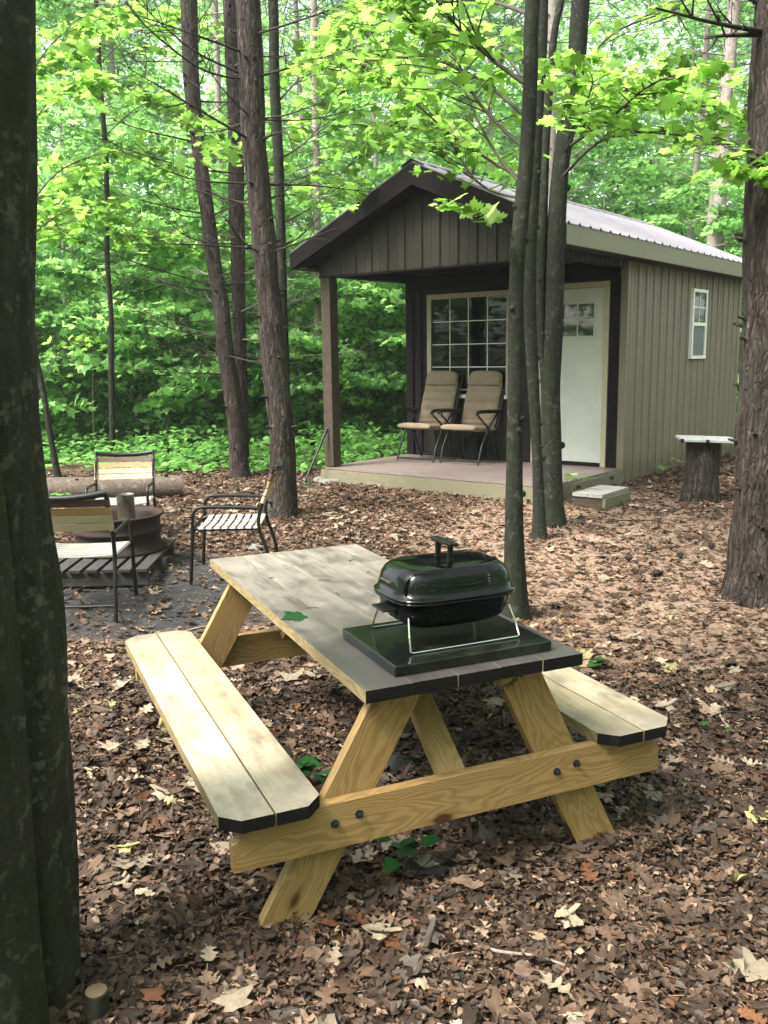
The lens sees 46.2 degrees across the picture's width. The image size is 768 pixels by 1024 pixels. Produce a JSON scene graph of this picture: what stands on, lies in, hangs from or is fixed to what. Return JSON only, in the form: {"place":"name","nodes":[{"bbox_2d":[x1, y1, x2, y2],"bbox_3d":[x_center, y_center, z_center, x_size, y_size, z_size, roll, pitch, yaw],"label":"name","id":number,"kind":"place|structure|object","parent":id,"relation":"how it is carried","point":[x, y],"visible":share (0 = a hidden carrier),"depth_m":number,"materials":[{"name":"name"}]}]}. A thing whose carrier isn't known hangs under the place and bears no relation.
{"place":"outdoors","nodes":[
{"label":"outdoors","id":0,"kind":"place"},
{"bbox_2d":[36,0,751,282],"label":"sky","id":1,"kind":"structure","parent":0,"point":[663,35],"materials":[{"name":"white"}]},
{"bbox_2d":[44,391,767,1023],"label":"ground","id":2,"kind":"structure","parent":0,"point":[192,593],"depth_m":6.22,"materials":[{"name":"brown plant"}]},
{"bbox_2d":[0,0,81,1023],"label":"maple tree","id":3,"kind":"object","parent":2,"relation":"on","point":[40,959],"visible":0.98,"depth_m":2.13,"materials":[{"name":"brown plant"}]},
{"bbox_2d":[35,242,94,421],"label":"young maple tree","id":4,"kind":"object","parent":2,"relation":"on","point":[47,305],"visible":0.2,"depth_m":14.29,"materials":[{"name":"green plant"}]},
{"bbox_2d":[36,331,100,476],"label":"sapling","id":5,"kind":"object","parent":2,"relation":"on","point":[53,452],"visible":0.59,"depth_m":11.38,"materials":[{"name":"green plant"}]},
{"bbox_2d":[36,232,108,420],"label":"young maple tree","id":6,"kind":"object","parent":2,"relation":"on","point":[72,294],"visible":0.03,"depth_m":18.14,"materials":[{"name":"green plant"}]},
{"bbox_2d":[37,333,128,440],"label":"young maple tree","id":7,"kind":"object","parent":2,"relation":"on","point":[56,427],"visible":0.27,"depth_m":14.56,"materials":[{"name":"green plant"}]},
{"bbox_2d":[48,350,129,421],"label":"young maple tree","id":8,"kind":"object","parent":2,"relation":"on","point":[58,388],"visible":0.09,"depth_m":16.78,"materials":[{"name":"green plant"}]},
{"bbox_2d":[35,139,147,395],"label":"young maple tree","id":9,"kind":"object","parent":2,"relation":"on","point":[41,246],"visible":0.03,"depth_m":23.42,"materials":[{"name":"green plant"}]},
{"bbox_2d":[49,490,137,621],"bbox_3d":[-1.994,0.239,5.888,0.578,0.854,0.696,-1,10,-3],"label":"patio chair","id":10,"kind":"object","parent":2,"relation":"on","point":[113,549],"visible":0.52,"depth_m":5.64,"materials":[{"name":"white plastic"}]},
{"bbox_2d":[83,983,109,1023],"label":"stump","id":11,"kind":"object","parent":2,"relation":"on","point":[96,1005],"visible":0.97,"depth_m":2.27,"materials":[{"name":"brown wood"}]},
{"bbox_2d":[35,299,162,448],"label":"young maple tree","id":12,"kind":"object","parent":2,"relation":"on","point":[102,323],"visible":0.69,"depth_m":13.77,"materials":[{"name":"green plant"}]},
{"bbox_2d":[35,102,184,441],"bbox_3d":[-5.061,-3.802,14.974,3.704,5.736,3.693,-4,10,-18],"label":"young maple tree","id":13,"kind":"object","parent":2,"relation":"on","point":[130,420],"visible":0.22,"depth_m":14.62,"materials":[{"name":"green plant"}]},
{"bbox_2d":[35,0,185,412],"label":"slim tree","id":14,"kind":"object","parent":2,"relation":"on","point":[90,86],"visible":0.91,"depth_m":10.47,"materials":[{"name":"green plant"}]},
{"bbox_2d":[35,0,185,414],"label":"young maple tree","id":15,"kind":"object","parent":2,"relation":"on","point":[71,12],"visible":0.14,"depth_m":19.30,"materials":[{"name":"green plant"}]},
{"bbox_2d":[36,0,184,182],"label":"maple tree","id":16,"kind":"object","parent":2,"relation":"on","point":[108,67],"visible":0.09,"depth_m":24.39,"materials":[{"name":"green plant"}]},
{"bbox_2d":[47,474,183,499],"bbox_3d":[-3.317,-0.236,9.653,2.274,0.290,0.310,-3,10,-15],"label":"fallen log","id":17,"kind":"object","parent":2,"relation":"on","point":[167,485],"visible":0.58,"depth_m":9.65,"materials":[{"name":"brown wood"}]},
{"bbox_2d":[59,541,173,586],"bbox_3d":[-2.215,0.390,6.882,1.030,0.121,1.000,-1,10,-2],"label":"wood pallet","id":18,"kind":"object","parent":2,"relation":"on","point":[98,572],"visible":0.38,"depth_m":6.44,"materials":[{"name":"wood"}]},
{"bbox_2d":[73,506,166,557],"bbox_3d":[-2.078,0.144,7.053,0.730,0.280,0.730,-1,10,0],"label":"fire ring","id":19,"kind":"object","parent":18,"relation":"on","point":[147,525],"visible":0.59,"depth_m":6.84,"materials":[{"name":"metal"}]},
{"bbox_2d":[116,493,135,519],"bbox_3d":[-2.044,0.061,7.161,0.142,0.410,0.142,-1,10,0],"label":"chimney starter","id":20,"kind":"object","parent":19,"relation":"on","point":[125,506],"visible":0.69,"depth_m":7.09,"materials":[{"name":"metal"}]},
{"bbox_2d":[85,450,156,507],"bbox_3d":[-2.246,-0.120,7.739,0.520,0.769,0.626,-2,10,-7],"label":"patio chair","id":21,"kind":"object","parent":2,"relation":"on","point":[120,459],"visible":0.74,"depth_m":7.91,"materials":[{"name":"white plastic"}]},
{"bbox_2d":[36,0,213,400],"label":"pine tree","id":22,"kind":"object","parent":2,"relation":"on","point":[111,58],"visible":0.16,"depth_m":19.57,"materials":[{"name":"green plant"}]},
{"bbox_2d":[36,0,223,451],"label":"sapling","id":23,"kind":"object","parent":2,"relation":"on","point":[54,62],"visible":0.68,"depth_m":11.88,"materials":[{"name":"green plant"}]},
{"bbox_2d":[36,9,225,394],"bbox_3d":[-6.752,-7.164,22.304,5.168,9.606,5.250,-9,13,-40],"label":"young maple tree","id":24,"kind":"object","parent":2,"relation":"on","point":[153,72],"visible":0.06,"depth_m":22.04,"materials":[{"name":"green plant"}]},
{"bbox_2d":[36,84,226,446],"bbox_3d":[-4.386,-3.959,14.966,3.818,6.048,3.829,0,10,6],"label":"young maple tree","id":25,"kind":"object","parent":2,"relation":"on","point":[130,170],"visible":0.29,"depth_m":14.59,"materials":[{"name":"green plant"}]},
{"bbox_2d":[55,93,254,414],"bbox_3d":[-4.190,-4.694,17.764,4.194,6.435,4.206,6,12,34],"label":"young maple tree","id":26,"kind":"object","parent":2,"relation":"on","point":[123,110],"visible":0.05,"depth_m":17.04,"materials":[{"name":"green plant"}]},
{"bbox_2d":[63,150,250,421],"bbox_3d":[-4.644,-4.742,19.584,4.113,5.836,4.125,7,12,37],"label":"young maple tree","id":27,"kind":"object","parent":2,"relation":"on","point":[148,192],"visible":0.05,"depth_m":19.10,"materials":[{"name":"green plant"}]},
{"bbox_2d":[54,207,262,450],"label":"young maple tree","id":28,"kind":"object","parent":2,"relation":"on","point":[83,307],"visible":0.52,"depth_m":14.09,"materials":[{"name":"green plant"}]},
{"bbox_2d":[117,863,229,869],"bbox_3d":[-0.659,1.162,2.960,0.451,0.019,0.022,-1,10,-2],"label":"dry stick","id":29,"kind":"object","parent":2,"relation":"on","point":[173,864],"visible":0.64,"depth_m":2.95,"materials":[{"name":"brown wood"}]},
{"bbox_2d":[132,237,249,434],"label":"young maple tree","id":30,"kind":"object","parent":2,"relation":"on","point":[175,347],"visible":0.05,"depth_m":16.70,"materials":[{"name":"green plant"}]},
{"bbox_2d":[127,308,264,438],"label":"young maple tree","id":31,"kind":"object","parent":2,"relation":"on","point":[253,390],"visible":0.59,"depth_m":13.85,"materials":[{"name":"green plant"}]},
{"bbox_2d":[44,0,355,478],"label":"pine tree","id":32,"kind":"object","parent":2,"relation":"on","point":[237,444],"visible":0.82,"depth_m":10.93,"materials":[{"name":"brown plant"}]},
{"bbox_2d":[109,0,320,395],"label":"pine tree","id":33,"kind":"object","parent":2,"relation":"on","point":[217,68],"visible":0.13,"depth_m":17.23,"materials":[{"name":"plant"}]},
{"bbox_2d":[69,0,389,462],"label":"pine tree","id":34,"kind":"object","parent":2,"relation":"on","point":[237,215],"visible":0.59,"depth_m":11.63,"materials":[{"name":"brown plant"}]},
{"bbox_2d":[156,188,307,381],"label":"young maple tree","id":35,"kind":"object","parent":2,"relation":"on","point":[247,219],"visible":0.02,"depth_m":20.82,"materials":[{"name":"green plant"}]},
{"bbox_2d":[189,457,284,584],"bbox_3d":[-1.075,0.049,6.706,0.696,0.854,0.578,-1,10,-2],"label":"patio chair","id":36,"kind":"object","parent":2,"relation":"on","point":[270,483],"visible":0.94,"depth_m":6.50,"materials":[{"name":"black plastic"}]},
{"bbox_2d":[82,0,393,518],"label":"pine tree","id":37,"kind":"object","parent":2,"relation":"on","point":[263,249],"visible":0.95,"depth_m":8.16,"materials":[{"name":"brown plant"}]},
{"bbox_2d":[168,278,319,447],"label":"young maple tree","id":38,"kind":"object","parent":2,"relation":"on","point":[198,394],"visible":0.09,"depth_m":14.78,"materials":[{"name":"green plant"}]},
{"bbox_2d":[136,105,352,429],"bbox_3d":[-2.336,-3.692,14.652,3.728,5.540,3.717,-4,10,-16],"label":"young maple tree","id":39,"kind":"object","parent":2,"relation":"on","point":[173,388],"visible":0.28,"depth_m":14.04,"materials":[{"name":"green plant"}]},
{"bbox_2d":[177,31,337,311],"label":"young maple tree","id":40,"kind":"object","parent":2,"relation":"on","point":[225,110],"visible":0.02,"depth_m":21.30,"materials":[{"name":"green plant"}]},
{"bbox_2d":[210,325,323,435],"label":"young maple tree","id":41,"kind":"object","parent":2,"relation":"on","point":[302,378],"visible":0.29,"depth_m":14.41,"materials":[{"name":"green plant"}]},
{"bbox_2d":[156,14,403,411],"bbox_3d":[-1.905,-5.202,17.109,5.343,7.596,5.159,-5,11,-23],"label":"young maple tree","id":42,"kind":"object","parent":2,"relation":"on","point":[293,93],"visible":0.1,"depth_m":16.46,"materials":[{"name":"green plant"}]},
{"bbox_2d":[229,245,337,399],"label":"young maple tree","id":43,"kind":"object","parent":2,"relation":"on","point":[297,297],"visible":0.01,"depth_m":19.74,"materials":[{"name":"green plant"}]},
{"bbox_2d":[203,0,388,285],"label":"pine tree","id":44,"kind":"object","parent":2,"relation":"on","point":[296,17],"visible":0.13,"depth_m":20.46,"materials":[{"name":"plant"}]},
{"bbox_2d":[172,0,432,384],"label":"slim tree","id":45,"kind":"object","parent":2,"relation":"on","point":[370,135],"visible":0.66,"depth_m":9.37,"materials":[{"name":"green plant"}]},
{"bbox_2d":[249,228,364,412],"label":"young maple tree","id":46,"kind":"object","parent":2,"relation":"on","point":[296,302],"depth_m":18.86,"materials":[{"name":"green plant"}]},
{"bbox_2d":[296,756,330,784],"bbox_3d":[-0.272,1.036,3.445,0.197,0.164,0.139,8,13,40],"label":"seedling","id":47,"kind":"object","parent":2,"relation":"on","point":[306,765],"visible":0.69,"depth_m":3.45,"materials":[{"name":"green plant"}]},
{"bbox_2d":[250,0,377,444],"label":"pine tree","id":48,"kind":"object","parent":2,"relation":"on","point":[314,21],"visible":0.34,"depth_m":14.68,"materials":[{"name":"green plant"}]},
{"bbox_2d":[302,428,327,484],"bbox_3d":[-0.817,-0.648,10.684,0.386,0.668,0.048,-7,12,-33],"label":"metal rod","id":49,"kind":"object","parent":2,"relation":"on","point":[316,454],"visible":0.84,"depth_m":10.68,"materials":[{"name":"grey metal"}]},
{"bbox_2d":[267,339,389,430],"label":"young maple tree","id":50,"kind":"object","parent":2,"relation":"on","point":[352,400],"visible":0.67,"depth_m":14.12,"materials":[{"name":"green plant"}]},
{"bbox_2d":[289,272,405,435],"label":"young maple tree","id":51,"kind":"object","parent":2,"relation":"on","point":[375,380],"visible":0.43,"depth_m":14.89,"materials":[{"name":"green plant"}]},
{"bbox_2d":[295,324,405,412],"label":"young maple tree","id":52,"kind":"object","parent":2,"relation":"on","point":[347,404],"visible":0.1,"depth_m":15.61,"materials":[{"name":"green plant"}]},
{"bbox_2d":[245,37,478,437],"bbox_3d":[-0.338,-4.503,15.589,4.316,6.795,4.303,-8,12,-36],"label":"young maple tree","id":53,"kind":"object","parent":2,"relation":"on","point":[367,290],"visible":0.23,"depth_m":14.97,"materials":[{"name":"green plant"}]},
{"bbox_2d":[337,179,405,387],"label":"young maple tree","id":54,"kind":"object","parent":2,"relation":"on","point":[376,350],"visible":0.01,"depth_m":18.36,"materials":[{"name":"green plant"}]},
{"bbox_2d":[337,284,406,414],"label":"young maple tree","id":55,"kind":"object","parent":2,"relation":"on","point":[356,302],"visible":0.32,"depth_m":14.80,"materials":[{"name":"green plant"}]},
{"bbox_2d":[292,0,456,354],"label":"pine tree","id":56,"kind":"object","parent":2,"relation":"on","point":[376,158],"visible":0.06,"depth_m":24.03,"materials":[{"name":"green plant"}]},
{"bbox_2d":[345,156,427,400],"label":"young maple tree","id":57,"kind":"object","parent":2,"relation":"on","point":[366,282],"visible":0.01,"depth_m":19.75,"materials":[{"name":"green plant"}]},
{"bbox_2d":[39,387,737,475],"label":"undergrowth","id":58,"kind":"object","parent":2,"relation":"on","point":[352,439],"visible":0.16,"depth_m":13.60,"materials":[{"name":"green plant"}]},
{"bbox_2d":[36,0,752,308],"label":"pine boughs","id":59,"kind":"object","parent":2,"relation":"on","point":[561,30],"visible":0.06,"depth_m":24.85,"materials":[{"name":"green plant"}]},
{"bbox_2d":[36,0,754,395],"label":"woods","id":60,"kind":"object","parent":2,"relation":"on","point":[496,104],"visible":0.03,"depth_m":29.11,"materials":[{"name":"green plant"}]},
{"bbox_2d":[125,544,667,931],"bbox_3d":[-0.091,0.724,3.591,1.572,0.796,1.880,-5,11,-23],"label":"picnic table","id":61,"kind":"object","parent":2,"relation":"on","point":[265,801],"visible":0.89,"depth_m":2.92,"materials":[{"name":"brown wood"}]},
{"bbox_2d":[281,611,307,621],"bbox_3d":[-0.323,0.376,3.250,0.104,0.015,0.112,-1,10,0],"label":"fallen leaf","id":62,"kind":"object","parent":61,"relation":"on","point":[296,616],"visible":1,"depth_m":3.25,"materials":[{"name":"green plant"}]},
{"bbox_2d":[343,615,550,676],"bbox_3d":[0.195,0.413,2.927,0.544,0.035,0.424,-5,11,-23],"label":"grill tray","id":63,"kind":"object","parent":61,"relation":"on","point":[386,648],"visible":0.71,"depth_m":2.83,"materials":[{"name":"metal"}]},
{"bbox_2d":[371,535,519,653],"bbox_3d":[0.181,0.242,2.906,0.460,0.310,0.314,-5,11,-23],"label":"charcoal grill","id":64,"kind":"object","parent":63,"relation":"on","point":[439,588],"visible":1,"depth_m":2.80,"materials":[{"name":"black metal"}]},
{"bbox_2d":[383,753,417,777],"bbox_3d":[0.051,1.050,3.656,0.182,0.123,0.124,-1,10,0],"label":"stone","id":65,"kind":"object","parent":2,"relation":"on","point":[396,760],"visible":0.48,"depth_m":3.63,"materials":[{"name":"grey stone"}]},
{"bbox_2d":[338,146,470,405],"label":"young maple tree","id":66,"kind":"object","parent":2,"relation":"on","point":[394,155],"visible":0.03,"depth_m":16.97,"materials":[{"name":"green plant"}]},
{"bbox_2d":[373,835,440,873],"bbox_3d":[0.074,1.136,2.899,0.230,0.146,0.168,-1,10,0],"label":"seedling","id":67,"kind":"object","parent":2,"relation":"on","point":[406,847],"visible":0.86,"depth_m":2.91,"materials":[{"name":"green plant"}]},
{"bbox_2d":[287,0,551,622],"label":"maple tree","id":68,"kind":"object","parent":2,"relation":"on","point":[450,39],"visible":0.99,"depth_m":5.49,"materials":[{"name":"green plant"}]},
{"bbox_2d":[293,0,547,541],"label":"maple tree","id":69,"kind":"object","parent":2,"relation":"on","point":[455,137],"visible":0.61,"depth_m":7.54,"materials":[{"name":"green plant"}]},
{"bbox_2d":[325,0,521,160],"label":"pine tree","id":70,"kind":"object","parent":2,"relation":"on","point":[418,154],"visible":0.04,"depth_m":19.27,"materials":[{"name":"green plant"}]},
{"bbox_2d":[397,853,457,883],"bbox_3d":[0.141,1.177,2.947,0.198,0.093,0.152,-1,10,0],"label":"stone","id":71,"kind":"object","parent":2,"relation":"on","point":[429,870],"visible":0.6,"depth_m":2.91,"materials":[{"name":"grey stone"}]},
{"bbox_2d":[374,142,516,412],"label":"young maple tree","id":72,"kind":"object","parent":2,"relation":"on","point":[490,177],"visible":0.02,"depth_m":15.23,"materials":[{"name":"green plant"}]},
{"bbox_2d":[392,888,502,904],"bbox_3d":[0.197,1.182,2.771,0.352,0.020,0.036,-3,10,-12],"label":"dry stick","id":73,"kind":"object","parent":2,"relation":"on","point":[439,897],"visible":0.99,"depth_m":2.77,"materials":[{"name":"brown wood"}]},
{"bbox_2d":[454,727,485,744],"bbox_3d":[0.373,1.000,3.956,0.173,0.089,0.122,-1,10,0],"label":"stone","id":74,"kind":"object","parent":2,"relation":"on","point":[470,734],"visible":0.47,"depth_m":3.92,"materials":[{"name":"grey stone"}]},
{"bbox_2d":[425,90,518,181],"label":"young maple tree","id":75,"kind":"object","parent":2,"relation":"on","point":[478,135],"visible":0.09,"depth_m":25.01,"materials":[{"name":"green plant"}]},
{"bbox_2d":[421,0,559,162],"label":"pine tree","id":76,"kind":"object","parent":2,"relation":"on","point":[490,109],"visible":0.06,"depth_m":24.21,"materials":[{"name":"green plant"}]},
{"bbox_2d":[461,939,564,965],"bbox_3d":[0.352,1.226,2.502,0.302,0.020,0.032,3,11,23],"label":"dry stick","id":77,"kind":"object","parent":2,"relation":"on","point":[494,950],"visible":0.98,"depth_m":2.49,"materials":[{"name":"brown wood"}]},
{"bbox_2d":[290,158,741,503],"bbox_3d":[2.228,-2.273,11.914,3.510,3.618,6.268,7,12,37],"label":"cabin","id":78,"kind":"object","parent":2,"relation":"on","point":[650,352],"visible":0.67,"depth_m":10.55,"materials":[{"name":"beige wood"}]},
{"bbox_2d":[394,371,463,462],"bbox_3d":[0.579,-1.222,11.427,0.598,1.114,0.778,7,12,37],"label":"folding chair","id":79,"kind":"object","parent":78,"relation":"on","point":[442,390],"visible":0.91,"depth_m":11.45,"materials":[{"name":"beige fabric"}]},
{"bbox_2d":[427,290,508,398],"bbox_3d":[1.058,-2.091,11.346,1.260,1.310,0.080,7,12,37],"label":"window","id":80,"kind":"structure","parent":78,"relation":"in","point":[467,333],"depth_m":11.33,"materials":[{"name":"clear glass"}]},
{"bbox_2d":[437,371,505,465],"bbox_3d":[1.098,-1.171,11.089,0.598,1.114,0.777,7,12,37],"label":"folding chair","id":81,"kind":"object","parent":78,"relation":"on","point":[481,409],"visible":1,"depth_m":11.11,"materials":[{"name":"beige fabric"}]},
{"bbox_2d":[463,436,483,459],"bbox_3d":[1.138,-0.807,11.378,0.266,0.285,0.186,7,12,38],"label":"waste bin","id":82,"kind":"object","parent":78,"relation":"on","point":[472,446],"visible":0.88,"depth_m":11.31,"materials":[{"name":"black plastic"}]},
{"bbox_2d":[538,287,604,462],"bbox_3d":[2.149,-1.585,10.531,0.842,1.989,0.083,7,12,37],"label":"door","id":83,"kind":"structure","parent":78,"relation":"in","point":[583,316],"depth_m":10.44,"materials":[{"name":"white paint"}]},
{"bbox_2d":[688,288,708,358],"bbox_3d":[4.119,-2.461,11.814,0.055,0.890,0.540,7,12,37],"label":"side window","id":84,"kind":"structure","parent":78,"relation":"in","point":[699,297],"depth_m":11.79,"materials":[{"name":"glass"}]},
{"bbox_2d":[497,121,590,194],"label":"young maple tree","id":85,"kind":"object","parent":2,"relation":"on","point":[573,151],"visible":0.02,"depth_m":25.77,"materials":[{"name":"green plant"}]},
{"bbox_2d":[476,0,612,209],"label":"pine tree","id":86,"kind":"object","parent":2,"relation":"on","point":[552,5],"visible":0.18,"depth_m":16.86,"materials":[{"name":"plant"}]},
{"bbox_2d":[440,0,659,202],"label":"pine tree","id":87,"kind":"object","parent":2,"relation":"on","point":[520,17],"visible":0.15,"depth_m":20.86,"materials":[{"name":"green plant"}]},
{"bbox_2d":[572,485,629,510],"bbox_3d":[2.193,-0.135,9.064,0.340,0.179,0.630,7,12,37],"label":"wooden step","id":88,"kind":"object","parent":2,"relation":"on","point":[602,497],"visible":0.89,"depth_m":8.89,"materials":[{"name":"beige wood"}]},
{"bbox_2d":[581,113,664,214],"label":"young maple tree","id":89,"kind":"object","parent":2,"relation":"on","point":[641,118],"visible":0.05,"depth_m":27.82,"materials":[{"name":"green plant"}]},
{"bbox_2d":[601,191,656,219],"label":"young maple tree","id":90,"kind":"object","parent":2,"relation":"on","point":[636,198],"visible":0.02,"depth_m":22.48,"materials":[{"name":"green plant"}]},
{"bbox_2d":[556,39,707,228],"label":"young maple tree","id":91,"kind":"object","parent":2,"relation":"on","point":[649,173],"visible":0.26,"depth_m":18.99,"materials":[{"name":"green plant"}]},
{"bbox_2d":[536,0,767,528],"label":"maple tree","id":92,"kind":"object","parent":2,"relation":"on","point":[573,64],"visible":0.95,"depth_m":6.55,"materials":[{"name":"green plant"}]},
{"bbox_2d":[647,207,686,235],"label":"young maple tree","id":93,"kind":"object","parent":2,"relation":"on","point":[675,228],"visible":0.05,"depth_m":20.54,"materials":[{"name":"green plant"}]},
{"bbox_2d":[601,53,738,240],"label":"young maple tree","id":94,"kind":"object","parent":2,"relation":"on","point":[679,122],"visible":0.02,"depth_m":28.27,"materials":[{"name":"green plant"}]},
{"bbox_2d":[596,0,753,251],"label":"pine tree","id":95,"kind":"object","parent":2,"relation":"on","point":[695,168],"visible":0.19,"depth_m":19.27,"materials":[{"name":"green plant"}]},
{"bbox_2d":[679,822,694,863],"bbox_3d":[1.025,1.118,3.070,0.031,0.020,0.282,4,11,26],"label":"dry stick","id":96,"kind":"object","parent":2,"relation":"on","point":[680,845],"visible":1,"depth_m":3.04,"materials":[{"name":"brown wood"}]},
{"bbox_2d":[643,159,741,312],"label":"young maple tree","id":97,"kind":"object","parent":2,"relation":"on","point":[682,168],"visible":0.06,"depth_m":21.05,"materials":[{"name":"green plant"}]},
{"bbox_2d":[635,0,754,390],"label":"young maple tree","id":98,"kind":"object","parent":2,"relation":"on","point":[694,192],"visible":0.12,"depth_m":17.73,"materials":[{"name":"green plant"}]},
{"bbox_2d":[641,0,750,250],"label":"pine tree","id":99,"kind":"object","parent":2,"relation":"on","point":[715,240],"visible":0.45,"depth_m":16.36,"materials":[{"name":"plant"}]},
{"bbox_2d":[626,0,767,610],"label":"pine tree","id":100,"kind":"object","parent":2,"relation":"on","point":[745,579],"visible":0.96,"depth_m":5.66,"materials":[{"name":"brown plant"}]},
{"bbox_2d":[679,442,721,504],"bbox_3d":[3.216,-0.384,9.134,0.477,0.670,0.476,-1,10,0],"label":"tree stump","id":101,"kind":"object","parent":2,"relation":"on","point":[701,472],"visible":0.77,"depth_m":8.99,"materials":[{"name":"brown wood"}]},
{"bbox_2d":[675,435,733,443],"bbox_3d":[3.241,-0.729,9.049,0.572,0.036,0.412,2,11,8],"label":"board tray","id":102,"kind":"object","parent":101,"relation":"on","point":[702,439],"visible":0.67,"depth_m":8.95,"materials":[{"name":"white plastic"}]},
{"bbox_2d":[672,0,754,300],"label":"pine tree","id":103,"kind":"object","parent":2,"relation":"on","point":[710,45],"visible":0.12,"depth_m":22.80,"materials":[{"name":"green plant"}]},
{"bbox_2d":[700,168,744,407],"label":"young maple tree","id":104,"kind":"object","parent":2,"relation":"on","point":[721,225],"visible":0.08,"depth_m":15.64,"materials":[{"name":"green plant"}]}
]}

